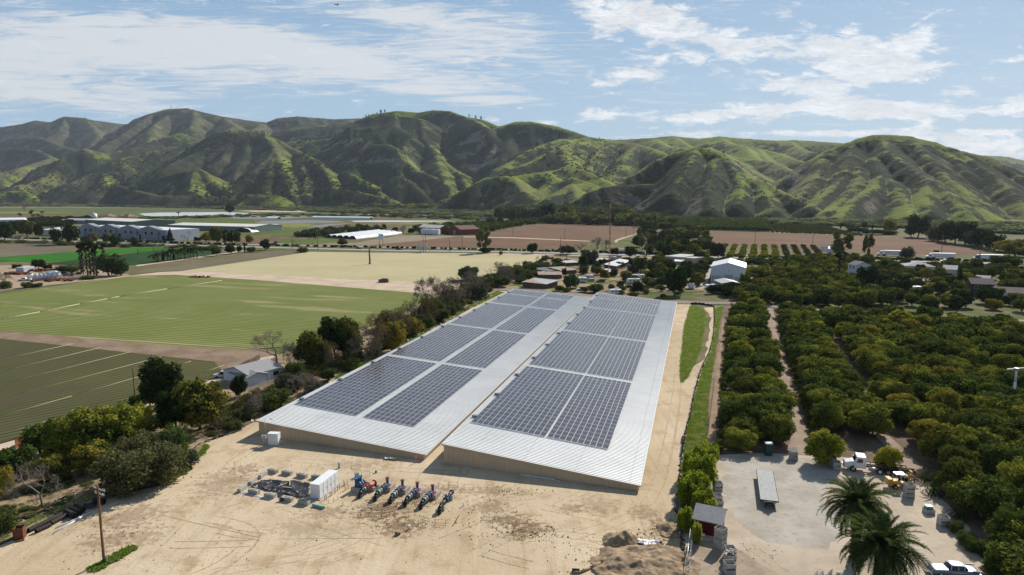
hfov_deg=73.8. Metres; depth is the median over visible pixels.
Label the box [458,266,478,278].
mixed shrub
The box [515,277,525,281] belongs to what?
bank shrub
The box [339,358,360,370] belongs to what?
mixed shrub
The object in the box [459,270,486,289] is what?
brown bush
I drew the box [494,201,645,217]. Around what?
woods
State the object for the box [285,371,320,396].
brown bush
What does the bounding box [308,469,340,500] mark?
equipment cabinet
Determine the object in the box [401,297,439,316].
brown bush
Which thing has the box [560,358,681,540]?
wheel tracks
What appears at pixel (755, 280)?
grove tree
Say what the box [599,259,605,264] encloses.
village tree
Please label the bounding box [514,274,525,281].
bank shrub
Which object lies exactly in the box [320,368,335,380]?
mixed shrub
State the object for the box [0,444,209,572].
weeds
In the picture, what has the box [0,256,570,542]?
bank
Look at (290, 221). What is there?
field
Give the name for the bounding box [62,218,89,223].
warehouse
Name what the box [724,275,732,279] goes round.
door
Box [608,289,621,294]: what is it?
camper van
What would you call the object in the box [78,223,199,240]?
factory
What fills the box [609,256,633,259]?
yard wall
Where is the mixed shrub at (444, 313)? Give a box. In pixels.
[432,308,451,320]
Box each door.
[704,522,711,535]
[712,275,720,282]
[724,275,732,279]
[767,446,771,455]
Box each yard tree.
[30,259,46,267]
[41,264,52,268]
[53,265,72,270]
[64,266,79,271]
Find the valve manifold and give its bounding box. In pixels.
[351,475,378,498]
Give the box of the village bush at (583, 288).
[580,286,588,291]
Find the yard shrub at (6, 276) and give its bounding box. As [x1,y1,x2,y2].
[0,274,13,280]
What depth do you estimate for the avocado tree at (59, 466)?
105.83 m
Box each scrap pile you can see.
[0,271,31,274]
[29,268,62,271]
[30,278,74,281]
[39,271,91,273]
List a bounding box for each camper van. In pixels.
[18,277,31,280]
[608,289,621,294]
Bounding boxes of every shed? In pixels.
[588,257,608,264]
[674,259,683,263]
[692,503,727,535]
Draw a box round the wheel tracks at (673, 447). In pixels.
[661,391,681,491]
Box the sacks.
[637,538,658,544]
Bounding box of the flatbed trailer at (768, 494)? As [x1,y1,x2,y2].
[756,469,778,508]
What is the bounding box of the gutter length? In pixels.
[520,474,554,479]
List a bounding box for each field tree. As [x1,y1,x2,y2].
[210,246,220,254]
[224,244,235,252]
[246,247,255,251]
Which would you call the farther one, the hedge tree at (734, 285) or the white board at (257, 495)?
the hedge tree at (734, 285)
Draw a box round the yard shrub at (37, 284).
[30,283,43,286]
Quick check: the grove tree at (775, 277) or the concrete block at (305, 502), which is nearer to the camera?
the concrete block at (305, 502)
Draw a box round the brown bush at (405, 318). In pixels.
[389,312,413,330]
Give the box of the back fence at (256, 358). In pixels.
[240,354,259,364]
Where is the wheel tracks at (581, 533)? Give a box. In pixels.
[559,531,603,541]
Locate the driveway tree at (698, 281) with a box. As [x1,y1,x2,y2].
[695,278,700,285]
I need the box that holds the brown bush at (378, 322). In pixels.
[352,310,390,359]
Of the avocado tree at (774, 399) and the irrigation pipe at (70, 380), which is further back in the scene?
the irrigation pipe at (70, 380)
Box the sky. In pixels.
[0,0,1023,159]
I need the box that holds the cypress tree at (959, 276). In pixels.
[954,266,963,281]
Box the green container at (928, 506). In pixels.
[924,504,932,511]
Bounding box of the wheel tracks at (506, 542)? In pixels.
[469,522,540,555]
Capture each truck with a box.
[841,452,915,476]
[877,250,900,255]
[925,253,955,258]
[972,254,1002,258]
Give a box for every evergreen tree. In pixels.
[127,394,147,405]
[136,355,183,404]
[153,391,191,430]
[168,376,231,429]
[229,374,247,395]
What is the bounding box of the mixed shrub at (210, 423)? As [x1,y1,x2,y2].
[201,411,229,432]
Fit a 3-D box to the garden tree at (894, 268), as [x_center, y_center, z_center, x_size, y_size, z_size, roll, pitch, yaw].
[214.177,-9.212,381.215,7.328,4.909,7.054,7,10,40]
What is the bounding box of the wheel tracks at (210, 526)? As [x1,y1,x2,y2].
[161,514,260,537]
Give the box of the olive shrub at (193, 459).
[177,448,200,468]
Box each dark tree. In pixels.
[562,268,566,274]
[646,262,655,269]
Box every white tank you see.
[426,229,431,234]
[431,229,439,234]
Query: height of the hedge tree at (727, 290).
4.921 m
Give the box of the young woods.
[293,223,386,236]
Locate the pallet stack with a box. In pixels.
[378,278,388,282]
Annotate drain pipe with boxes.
[27,511,63,532]
[34,522,51,532]
[49,513,67,524]
[63,508,77,518]
[68,506,82,515]
[72,504,85,511]
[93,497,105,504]
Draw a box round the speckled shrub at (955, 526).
[946,519,964,532]
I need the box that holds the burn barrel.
[12,524,26,541]
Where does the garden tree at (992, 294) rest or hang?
on the ground at (976, 307)
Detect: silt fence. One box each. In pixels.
[17,489,77,522]
[192,417,257,454]
[398,292,497,345]
[673,435,685,567]
[680,305,715,460]
[691,302,713,306]
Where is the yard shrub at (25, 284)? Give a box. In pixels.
[20,282,33,287]
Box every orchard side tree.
[200,232,210,241]
[208,226,223,242]
[222,229,232,241]
[232,230,240,242]
[245,234,253,242]
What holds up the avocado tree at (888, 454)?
on the truck yard at (942, 544)
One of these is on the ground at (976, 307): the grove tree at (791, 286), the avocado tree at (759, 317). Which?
the grove tree at (791, 286)
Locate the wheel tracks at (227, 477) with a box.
[201,439,266,507]
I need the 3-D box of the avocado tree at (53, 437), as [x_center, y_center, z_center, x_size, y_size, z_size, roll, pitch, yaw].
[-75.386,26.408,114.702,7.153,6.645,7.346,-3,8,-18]
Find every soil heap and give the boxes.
[589,543,701,574]
[602,530,640,547]
[656,522,683,537]
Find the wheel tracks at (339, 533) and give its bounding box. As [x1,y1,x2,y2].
[288,517,383,545]
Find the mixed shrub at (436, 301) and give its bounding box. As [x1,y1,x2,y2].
[419,295,447,313]
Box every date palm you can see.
[816,473,903,558]
[832,505,935,574]
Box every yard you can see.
[0,265,129,289]
[504,257,704,292]
[589,265,626,277]
[682,453,992,574]
[692,540,778,574]
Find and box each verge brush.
[0,238,224,249]
[650,255,1018,269]
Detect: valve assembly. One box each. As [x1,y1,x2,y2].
[373,477,395,501]
[388,479,410,503]
[403,481,425,506]
[419,484,440,509]
[437,490,453,514]
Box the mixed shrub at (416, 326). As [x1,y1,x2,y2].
[400,317,423,333]
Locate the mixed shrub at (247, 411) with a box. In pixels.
[235,406,255,419]
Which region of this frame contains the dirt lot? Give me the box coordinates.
[0,290,713,574]
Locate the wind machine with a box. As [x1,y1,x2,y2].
[1007,367,1023,390]
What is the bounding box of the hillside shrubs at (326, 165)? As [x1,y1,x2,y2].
[0,128,1019,215]
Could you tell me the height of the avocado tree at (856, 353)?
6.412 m
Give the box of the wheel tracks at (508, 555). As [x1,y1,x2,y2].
[484,549,530,567]
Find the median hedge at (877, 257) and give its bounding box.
[7,236,1023,261]
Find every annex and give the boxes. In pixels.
[228,370,269,386]
[714,278,740,285]
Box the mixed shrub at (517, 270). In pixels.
[501,264,523,275]
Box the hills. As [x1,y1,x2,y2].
[0,108,1023,221]
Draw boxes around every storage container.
[16,266,34,271]
[586,274,593,279]
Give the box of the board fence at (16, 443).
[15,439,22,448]
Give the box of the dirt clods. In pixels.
[13,456,797,574]
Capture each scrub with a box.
[0,463,94,518]
[202,345,382,437]
[371,254,553,348]
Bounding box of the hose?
[573,557,605,573]
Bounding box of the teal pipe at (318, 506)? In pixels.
[312,503,324,508]
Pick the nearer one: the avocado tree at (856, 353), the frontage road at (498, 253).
the avocado tree at (856, 353)
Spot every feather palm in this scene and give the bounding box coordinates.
[147,252,160,262]
[160,249,174,260]
[163,247,177,260]
[171,248,182,259]
[176,245,191,258]
[187,245,195,257]
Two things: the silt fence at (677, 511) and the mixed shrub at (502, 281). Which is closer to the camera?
the silt fence at (677, 511)
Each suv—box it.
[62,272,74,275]
[213,370,223,377]
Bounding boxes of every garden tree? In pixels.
[880,260,888,264]
[880,269,891,274]
[880,279,894,288]
[886,261,900,269]
[886,277,900,287]
[890,267,901,269]
[892,290,906,301]
[893,272,902,277]
[900,258,910,262]
[900,280,913,290]
[902,272,914,277]
[904,270,916,276]
[904,292,920,305]
[908,287,922,297]
[911,278,922,283]
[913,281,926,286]
[914,266,924,270]
[917,296,942,308]
[918,267,933,278]
[919,286,934,297]
[921,294,937,298]
[929,276,947,282]
[930,274,946,279]
[932,270,944,274]
[932,281,947,294]
[935,281,949,293]
[936,266,946,271]
[939,294,958,305]
[944,275,955,285]
[945,261,957,264]
[947,294,967,312]
[948,285,965,289]
[948,288,969,294]
[952,279,966,288]
[956,274,971,280]
[957,268,970,273]
[958,289,975,306]
[961,262,971,265]
[969,268,987,275]
[970,257,982,261]
[971,261,983,267]
[982,265,998,268]
[983,266,997,276]
[983,284,992,288]
[984,289,999,299]
[984,298,1003,309]
[995,288,1005,297]
[997,268,1006,274]
[998,262,1010,267]
[998,273,1005,279]
[999,295,1017,305]
[1004,272,1020,279]
[1007,292,1023,297]
[1010,296,1023,311]
[1014,279,1023,287]
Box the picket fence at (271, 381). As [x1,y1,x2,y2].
[247,377,277,391]
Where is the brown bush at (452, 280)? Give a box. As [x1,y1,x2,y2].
[434,274,472,301]
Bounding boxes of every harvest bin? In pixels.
[712,486,722,491]
[712,492,722,498]
[713,480,722,487]
[713,498,723,505]
[713,537,726,545]
[714,524,727,534]
[714,532,727,540]
[714,543,726,550]
[723,551,736,560]
[723,559,736,569]
[723,566,735,574]
[724,545,736,553]
[788,450,797,456]
[789,455,797,460]
[831,460,840,466]
[831,464,841,469]
[903,482,915,489]
[903,486,914,493]
[903,491,914,498]
[922,506,935,514]
[936,518,946,526]
[937,514,950,522]
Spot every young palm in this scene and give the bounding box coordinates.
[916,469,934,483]
[919,480,949,499]
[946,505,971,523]
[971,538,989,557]
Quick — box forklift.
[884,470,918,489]
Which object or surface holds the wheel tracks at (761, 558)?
on the truck yard at (942, 544)
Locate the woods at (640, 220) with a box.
[540,209,678,226]
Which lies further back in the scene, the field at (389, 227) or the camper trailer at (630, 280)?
the field at (389, 227)
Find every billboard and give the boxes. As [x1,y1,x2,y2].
[378,234,383,245]
[418,243,427,251]
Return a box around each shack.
[522,278,558,287]
[524,278,551,288]
[537,267,556,270]
[537,271,561,278]
[548,266,576,273]
[561,260,579,265]
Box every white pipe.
[53,513,87,533]
[55,512,89,528]
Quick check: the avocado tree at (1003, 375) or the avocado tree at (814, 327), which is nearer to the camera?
the avocado tree at (1003, 375)
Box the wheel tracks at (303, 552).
[214,503,364,574]
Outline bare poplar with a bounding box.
[592,237,602,248]
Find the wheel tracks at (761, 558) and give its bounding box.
[743,544,788,572]
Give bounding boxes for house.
[221,358,282,380]
[234,228,258,231]
[311,216,373,219]
[325,229,380,237]
[330,230,385,237]
[336,230,390,238]
[342,230,393,238]
[348,231,401,238]
[848,260,870,272]
[900,262,934,269]
[943,265,957,274]
[965,278,995,294]
[976,275,991,277]
[992,286,1023,296]
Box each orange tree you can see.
[554,285,563,290]
[587,283,603,290]
[616,281,624,286]
[628,292,637,296]
[647,279,657,286]
[655,276,665,285]
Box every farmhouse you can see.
[98,213,115,217]
[120,214,136,218]
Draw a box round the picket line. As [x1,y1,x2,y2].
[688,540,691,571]
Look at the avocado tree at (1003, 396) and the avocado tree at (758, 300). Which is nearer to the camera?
the avocado tree at (1003, 396)
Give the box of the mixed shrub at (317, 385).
[304,378,322,393]
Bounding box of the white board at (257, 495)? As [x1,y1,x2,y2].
[241,492,271,499]
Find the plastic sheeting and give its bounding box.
[82,500,97,508]
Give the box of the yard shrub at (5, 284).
[0,281,12,288]
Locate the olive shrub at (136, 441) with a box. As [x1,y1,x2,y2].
[111,428,159,457]
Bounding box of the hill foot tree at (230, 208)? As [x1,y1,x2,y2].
[224,203,234,212]
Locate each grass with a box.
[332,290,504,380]
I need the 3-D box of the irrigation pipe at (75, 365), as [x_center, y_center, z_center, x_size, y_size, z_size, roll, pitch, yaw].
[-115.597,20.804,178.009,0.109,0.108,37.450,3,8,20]
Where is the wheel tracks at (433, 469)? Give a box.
[395,467,468,474]
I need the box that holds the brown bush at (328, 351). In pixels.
[320,338,344,366]
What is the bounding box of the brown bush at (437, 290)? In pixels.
[424,283,460,301]
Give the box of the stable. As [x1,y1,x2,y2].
[604,259,627,269]
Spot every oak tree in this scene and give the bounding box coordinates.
[631,281,643,291]
[632,256,647,269]
[664,265,688,294]
[680,264,694,277]
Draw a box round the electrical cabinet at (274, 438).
[263,431,282,445]
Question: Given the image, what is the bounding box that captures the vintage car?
[925,560,981,574]
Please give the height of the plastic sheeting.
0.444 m
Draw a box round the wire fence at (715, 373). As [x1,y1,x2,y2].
[708,315,722,428]
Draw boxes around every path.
[0,354,277,449]
[136,250,243,265]
[488,237,580,240]
[614,234,635,242]
[699,265,710,288]
[707,318,723,443]
[767,307,812,455]
[875,432,924,472]
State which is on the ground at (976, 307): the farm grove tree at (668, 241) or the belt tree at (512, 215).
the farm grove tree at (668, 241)
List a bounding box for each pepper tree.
[94,252,120,275]
[114,257,128,275]
[562,273,579,287]
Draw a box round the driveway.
[696,264,713,287]
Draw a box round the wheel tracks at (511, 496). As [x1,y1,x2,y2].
[488,493,534,504]
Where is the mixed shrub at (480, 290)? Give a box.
[468,282,489,298]
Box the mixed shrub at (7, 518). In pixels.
[0,507,21,532]
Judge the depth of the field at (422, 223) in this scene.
1045.35 m
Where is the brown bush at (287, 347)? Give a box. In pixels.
[271,339,307,368]
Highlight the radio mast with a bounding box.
[608,205,610,269]
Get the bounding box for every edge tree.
[0,220,14,239]
[8,220,18,234]
[15,220,36,236]
[33,223,43,236]
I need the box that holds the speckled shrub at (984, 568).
[978,558,998,574]
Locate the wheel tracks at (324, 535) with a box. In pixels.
[288,525,363,552]
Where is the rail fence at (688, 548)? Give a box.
[685,526,690,572]
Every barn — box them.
[256,289,590,458]
[419,224,448,233]
[441,292,676,490]
[448,225,479,234]
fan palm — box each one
[75,243,83,271]
[76,241,85,273]
[80,239,89,274]
[84,241,92,274]
[86,240,95,274]
[90,243,98,275]
[98,243,106,253]
[835,251,843,272]
[840,250,849,262]
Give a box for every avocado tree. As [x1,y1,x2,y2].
[0,444,38,475]
[0,464,14,497]
[17,417,58,455]
[29,453,72,482]
[39,426,84,461]
[45,406,117,453]
[63,438,118,472]
[88,399,144,445]
[128,401,162,433]
[292,330,331,364]
[316,315,351,357]
[335,317,363,352]
[375,320,407,350]
[719,390,756,406]
[719,396,756,424]
[722,358,753,370]
[722,414,766,438]
[724,326,750,334]
[724,334,748,346]
[724,344,748,359]
[724,366,752,382]
[724,426,758,450]
[727,314,748,319]
[727,317,750,326]
[727,340,754,356]
[728,302,746,311]
[728,374,760,393]
[729,315,747,320]
[729,367,754,375]
[730,304,749,315]
[730,309,745,315]
[730,330,752,342]
[731,332,749,341]
[733,355,749,360]
[746,318,767,328]
[747,297,765,304]
[747,304,768,312]
[747,314,765,324]
[748,327,769,343]
[748,393,783,406]
[749,312,770,323]
[749,353,785,377]
[749,399,794,427]
[750,309,771,320]
[750,336,772,345]
[750,338,782,351]
[751,350,780,361]
[752,373,787,387]
[754,343,781,359]
[754,366,778,377]
[757,387,798,411]
[758,381,786,392]
[761,385,798,402]
[761,410,796,443]
[774,302,799,314]
[777,310,797,320]
[778,308,799,313]
[780,321,810,334]
[781,313,799,322]
[782,318,809,333]
[782,329,813,341]
[786,322,811,333]
[786,335,815,345]
[786,340,813,353]
[789,345,822,367]
[796,353,828,375]
[797,305,816,312]
[800,309,820,319]
[801,366,841,386]
[801,381,839,399]
[802,373,844,391]
[803,428,846,464]
[804,388,848,405]
[805,315,824,320]
[808,400,851,425]
[810,319,824,327]
[810,324,820,330]
[810,330,831,341]
[811,399,846,430]
[813,334,834,344]
[814,324,835,337]
[817,306,841,315]
[817,341,839,350]
[818,346,848,360]
[821,308,831,317]
[824,310,854,326]
[824,357,849,366]
[827,359,852,370]
[828,309,849,313]
[833,320,847,328]
[833,325,842,336]
[836,367,860,383]
[838,369,864,381]
[839,321,853,337]
[839,378,865,394]
[839,398,873,419]
[841,323,872,337]
[841,334,867,346]
[843,304,863,310]
[844,334,870,351]
[845,389,882,403]
[846,401,895,434]
[848,338,876,357]
[849,307,867,314]
[850,314,875,324]
[850,343,885,358]
[855,347,888,370]
[858,319,883,334]
[860,324,881,335]
[862,419,882,434]
[863,351,892,374]
[865,308,886,316]
[867,370,904,382]
[867,378,904,396]
[868,331,881,336]
[871,336,888,341]
[871,360,900,376]
[872,342,894,349]
[872,445,904,466]
[874,314,889,319]
[874,339,896,346]
[875,317,896,324]
[879,323,891,333]
[879,382,917,401]
[881,346,914,364]
[882,305,904,315]
[882,330,903,338]
[883,392,921,404]
[884,399,925,426]
[885,332,910,339]
[887,309,913,321]
[887,323,908,332]
[887,332,918,348]
[889,356,912,367]
[894,318,903,322]
[895,364,904,374]
[899,363,931,383]
[900,318,925,331]
[904,344,928,354]
[905,367,940,384]
[905,418,957,443]
[906,402,954,427]
[908,379,943,405]
[912,332,944,344]
[914,314,936,327]
[915,305,943,316]
[915,352,943,363]
[916,424,968,458]
[918,338,951,356]
[919,355,958,368]
[925,386,962,407]
[929,315,946,320]
[929,388,961,411]
[931,365,965,382]
[933,318,958,324]
[934,327,967,339]
[934,455,984,485]
[935,443,983,469]
[936,322,965,325]
[937,372,980,393]
[941,475,987,509]
[944,324,964,328]
[944,334,970,344]
[944,354,970,363]
[946,313,967,318]
[946,341,978,356]
[947,411,994,435]
[952,317,976,326]
[952,423,1005,451]
[955,325,977,337]
[956,389,979,396]
[956,405,1011,418]
[957,362,975,372]
[958,392,998,410]
[958,473,1017,524]
[959,347,992,367]
[960,368,981,376]
[965,373,991,383]
[968,316,993,325]
[968,336,994,344]
[969,326,994,335]
[972,363,1008,373]
[975,342,1005,357]
[976,390,1020,409]
[977,322,992,327]
[977,326,1006,337]
[977,378,1009,394]
[977,442,1023,476]
[979,367,999,379]
[982,501,1023,542]
[982,529,1023,572]
[985,334,1010,344]
[987,313,1013,321]
[989,320,1021,335]
[989,414,1020,431]
[990,424,1023,446]
[991,353,1023,369]
[992,326,1016,332]
[993,342,1011,354]
[994,398,1023,418]
[994,456,1023,488]
[995,369,1023,389]
[999,556,1023,574]
[1002,386,1023,398]
[1002,436,1023,454]
[1004,317,1023,335]
[1004,330,1023,345]
[1004,343,1023,356]
[1011,483,1023,512]
[1013,415,1023,431]
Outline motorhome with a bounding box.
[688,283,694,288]
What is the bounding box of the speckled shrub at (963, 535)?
[955,529,977,544]
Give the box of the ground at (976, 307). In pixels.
[0,219,1023,549]
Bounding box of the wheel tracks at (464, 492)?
[424,487,480,493]
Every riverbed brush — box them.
[0,203,1023,233]
[139,213,494,219]
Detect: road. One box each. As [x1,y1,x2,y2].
[0,331,274,368]
[75,271,459,293]
[380,253,651,257]
[500,288,1023,322]
[575,279,625,293]
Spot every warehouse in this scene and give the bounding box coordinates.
[0,217,26,221]
[43,227,83,236]
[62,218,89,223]
[85,218,174,226]
[168,222,282,231]
[711,258,745,282]
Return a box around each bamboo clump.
[677,476,695,505]
[677,505,693,532]
[680,451,701,476]
[683,469,711,489]
[685,451,718,486]
[690,481,717,509]
[691,443,717,466]
[691,522,702,543]
[701,438,719,462]
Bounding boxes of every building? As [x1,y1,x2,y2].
[666,254,692,261]
[684,256,703,263]
[820,244,830,250]
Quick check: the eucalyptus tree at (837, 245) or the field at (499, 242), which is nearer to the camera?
the eucalyptus tree at (837, 245)
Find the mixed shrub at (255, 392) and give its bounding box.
[244,387,265,399]
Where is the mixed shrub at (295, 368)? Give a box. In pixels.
[285,360,306,374]
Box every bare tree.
[0,459,62,505]
[244,393,265,415]
[245,330,282,362]
[344,333,383,362]
[413,274,450,299]
[483,262,514,283]
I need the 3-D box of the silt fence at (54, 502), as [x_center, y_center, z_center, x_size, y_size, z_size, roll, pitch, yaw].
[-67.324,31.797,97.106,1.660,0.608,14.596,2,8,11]
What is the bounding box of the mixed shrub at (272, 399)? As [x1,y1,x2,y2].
[255,387,293,412]
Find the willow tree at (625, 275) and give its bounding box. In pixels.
[620,270,632,280]
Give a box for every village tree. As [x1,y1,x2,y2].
[578,254,587,264]
[579,266,587,273]
[585,249,598,262]
[592,266,602,273]
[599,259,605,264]
[599,269,609,277]
[610,268,617,275]
[628,265,638,273]
[639,270,649,274]
[642,277,655,284]
[644,271,655,277]
[650,267,660,273]
[655,262,666,270]
[656,271,665,276]
[661,267,672,274]
[665,261,676,268]
[679,260,692,265]
[687,279,695,285]
[691,272,704,278]
[692,263,699,269]
[693,273,705,282]
[694,269,706,275]
[697,265,708,271]
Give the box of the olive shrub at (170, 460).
[137,440,189,485]
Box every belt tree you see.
[486,217,495,222]
[508,208,516,220]
[540,203,555,214]
[581,215,590,224]
[608,212,616,222]
[626,216,633,222]
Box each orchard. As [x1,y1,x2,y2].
[412,217,544,232]
[667,215,770,230]
[770,224,862,235]
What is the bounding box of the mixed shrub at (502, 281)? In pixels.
[493,276,511,286]
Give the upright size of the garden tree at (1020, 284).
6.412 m
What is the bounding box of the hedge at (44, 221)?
[27,215,93,226]
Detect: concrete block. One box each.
[237,484,247,492]
[248,477,256,484]
[248,488,259,494]
[258,471,267,478]
[264,492,275,498]
[267,467,278,473]
[281,469,292,475]
[281,495,293,501]
[296,472,307,477]
[297,498,309,505]
[311,474,320,478]
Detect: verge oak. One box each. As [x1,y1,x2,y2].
[527,243,537,252]
[558,245,575,252]
[610,248,618,254]
[624,246,636,257]
[661,245,673,255]
[693,251,705,256]
[709,242,725,256]
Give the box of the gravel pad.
[719,454,840,549]
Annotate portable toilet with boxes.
[764,441,772,455]
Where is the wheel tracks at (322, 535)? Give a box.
[301,523,349,540]
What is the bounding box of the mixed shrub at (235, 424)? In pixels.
[224,419,244,430]
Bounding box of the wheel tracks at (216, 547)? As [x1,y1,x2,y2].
[175,539,253,547]
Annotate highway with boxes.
[1,237,1023,260]
[1,238,1023,263]
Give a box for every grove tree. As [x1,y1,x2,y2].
[631,236,639,244]
[643,244,654,253]
[653,236,661,240]
[654,240,666,251]
[659,223,667,228]
[662,238,673,246]
[668,232,679,238]
[670,241,679,249]
[674,228,683,234]
[676,245,686,251]
[679,238,688,244]
[680,234,689,239]
[681,229,690,233]
[685,243,699,253]
[687,240,702,246]
[690,233,697,238]
[691,230,702,236]
[701,230,709,235]
[702,241,711,250]
[737,291,758,302]
[739,273,751,282]
[744,283,759,291]
[745,265,758,271]
[745,272,758,278]
[749,268,764,277]
[752,278,764,284]
[757,264,770,268]
[759,277,774,281]
[759,286,776,302]
[762,272,771,277]
[765,278,778,284]
[767,275,781,282]
[768,260,783,267]
[770,284,786,289]
[771,272,783,277]
[772,264,780,269]
[778,290,792,301]
[779,280,793,287]
[783,260,796,266]
[784,267,797,271]
[786,265,801,269]
[786,283,800,290]
[787,271,799,280]
[788,256,799,259]
[788,262,799,266]
[796,257,806,261]
[797,287,811,293]
[799,278,819,285]
[801,268,817,278]
[802,259,811,263]
[803,292,814,296]
[807,262,818,266]
[812,287,832,295]
[813,269,821,278]
[818,263,828,267]
[818,277,834,284]
[820,272,833,276]
[821,284,839,294]
[822,269,836,273]
[826,280,844,284]
[827,293,847,307]
[828,263,837,268]
[830,271,844,277]
[832,273,849,280]
[832,283,842,293]
[836,261,847,270]
[841,285,853,292]
[844,279,860,286]
[844,292,862,305]
[845,258,854,262]
[845,287,859,292]
[847,255,859,260]
[853,276,866,287]
[858,289,878,306]
[860,256,872,261]
[865,283,881,288]
[876,288,896,306]
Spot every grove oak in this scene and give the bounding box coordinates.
[905,214,931,237]
[924,226,941,240]
[935,220,955,242]
[942,221,965,243]
[951,221,978,244]
[962,231,983,246]
[971,228,995,247]
[980,234,1006,250]
[992,240,1014,252]
[998,241,1023,255]
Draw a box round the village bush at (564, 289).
[562,287,571,291]
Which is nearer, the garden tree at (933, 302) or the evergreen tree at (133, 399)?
the evergreen tree at (133, 399)
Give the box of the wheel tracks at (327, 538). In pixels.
[303,538,377,538]
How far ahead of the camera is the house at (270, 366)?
165.63 m
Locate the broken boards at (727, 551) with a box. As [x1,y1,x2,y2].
[724,548,736,554]
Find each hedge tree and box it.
[706,285,718,293]
[720,283,731,295]
[722,286,734,296]
[728,282,738,286]
[732,288,743,297]
[774,292,786,302]
[787,293,803,304]
[802,296,817,304]
[814,293,828,305]
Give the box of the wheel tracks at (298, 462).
[221,459,385,488]
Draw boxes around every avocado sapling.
[716,430,724,439]
[717,421,724,428]
[717,438,723,445]
[717,444,724,452]
[795,379,801,385]
[800,397,809,404]
[802,402,809,409]
[804,406,810,414]
[809,421,818,429]
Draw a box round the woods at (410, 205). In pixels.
[344,202,435,207]
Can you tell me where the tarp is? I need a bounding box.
[251,479,309,496]
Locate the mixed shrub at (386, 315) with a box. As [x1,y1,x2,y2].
[374,308,404,324]
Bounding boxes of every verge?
[6,236,1023,264]
[679,306,705,382]
[680,305,723,508]
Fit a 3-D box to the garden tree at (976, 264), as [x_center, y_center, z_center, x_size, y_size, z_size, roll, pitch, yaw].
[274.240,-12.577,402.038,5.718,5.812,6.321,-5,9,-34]
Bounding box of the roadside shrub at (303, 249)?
[296,247,307,252]
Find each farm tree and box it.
[847,227,868,232]
[861,222,867,227]
[861,229,887,234]
[882,219,896,230]
[883,230,897,234]
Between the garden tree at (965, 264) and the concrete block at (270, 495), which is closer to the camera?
the concrete block at (270, 495)
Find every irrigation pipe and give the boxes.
[0,347,100,371]
[1,280,221,318]
[1,356,161,398]
[1,396,70,415]
[3,352,128,383]
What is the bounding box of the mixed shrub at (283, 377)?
[275,370,307,391]
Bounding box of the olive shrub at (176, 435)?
[157,421,193,451]
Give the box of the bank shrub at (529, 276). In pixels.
[524,273,533,279]
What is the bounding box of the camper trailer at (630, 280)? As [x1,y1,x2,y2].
[626,278,639,282]
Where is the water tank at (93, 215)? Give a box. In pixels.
[90,213,96,218]
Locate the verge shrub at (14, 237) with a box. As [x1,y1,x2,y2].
[8,235,30,239]
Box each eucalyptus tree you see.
[475,228,491,252]
[637,227,648,250]
[829,231,854,252]
[862,233,874,253]
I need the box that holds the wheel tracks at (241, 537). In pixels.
[217,527,266,539]
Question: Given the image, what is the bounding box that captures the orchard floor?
[707,304,993,559]
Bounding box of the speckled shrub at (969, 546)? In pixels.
[962,535,986,551]
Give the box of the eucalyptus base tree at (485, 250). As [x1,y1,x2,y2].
[477,247,491,252]
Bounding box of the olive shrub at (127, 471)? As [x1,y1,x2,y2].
[85,444,168,497]
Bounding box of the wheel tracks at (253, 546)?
[187,516,261,574]
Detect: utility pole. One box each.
[93,485,104,561]
[132,367,134,394]
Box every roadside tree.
[259,239,271,249]
[337,238,347,244]
[408,228,414,233]
[899,245,914,257]
[989,254,1023,266]
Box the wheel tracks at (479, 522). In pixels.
[438,503,523,538]
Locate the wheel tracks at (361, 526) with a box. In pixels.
[324,522,391,537]
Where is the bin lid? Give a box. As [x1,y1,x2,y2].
[789,447,797,451]
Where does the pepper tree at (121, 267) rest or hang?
on the yard at (101, 275)
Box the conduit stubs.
[324,484,339,499]
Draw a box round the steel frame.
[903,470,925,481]
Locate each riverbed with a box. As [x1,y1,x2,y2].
[0,207,122,207]
[155,210,337,212]
[250,210,306,211]
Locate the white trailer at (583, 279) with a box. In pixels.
[578,277,586,281]
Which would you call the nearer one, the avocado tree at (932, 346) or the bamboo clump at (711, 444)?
the bamboo clump at (711, 444)
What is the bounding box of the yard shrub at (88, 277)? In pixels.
[79,275,98,279]
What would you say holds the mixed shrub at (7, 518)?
on the bank
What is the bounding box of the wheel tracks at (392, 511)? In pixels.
[356,506,430,511]
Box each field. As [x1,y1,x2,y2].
[0,206,1023,236]
[0,211,164,214]
[0,212,75,212]
[0,215,116,217]
[0,243,106,256]
[0,247,164,261]
[0,275,428,349]
[0,338,220,442]
[48,249,220,265]
[132,251,302,273]
[140,212,257,215]
[171,218,253,223]
[185,252,542,282]
[223,215,306,218]
[235,238,294,242]
[255,229,390,237]
[258,220,342,223]
[273,239,336,243]
[279,223,314,226]
[309,223,346,227]
[313,235,455,244]
[321,225,394,228]
[354,220,440,221]
[365,217,417,219]
[367,237,588,248]
[381,222,442,224]
[488,224,637,240]
[709,231,984,254]
[771,227,842,234]

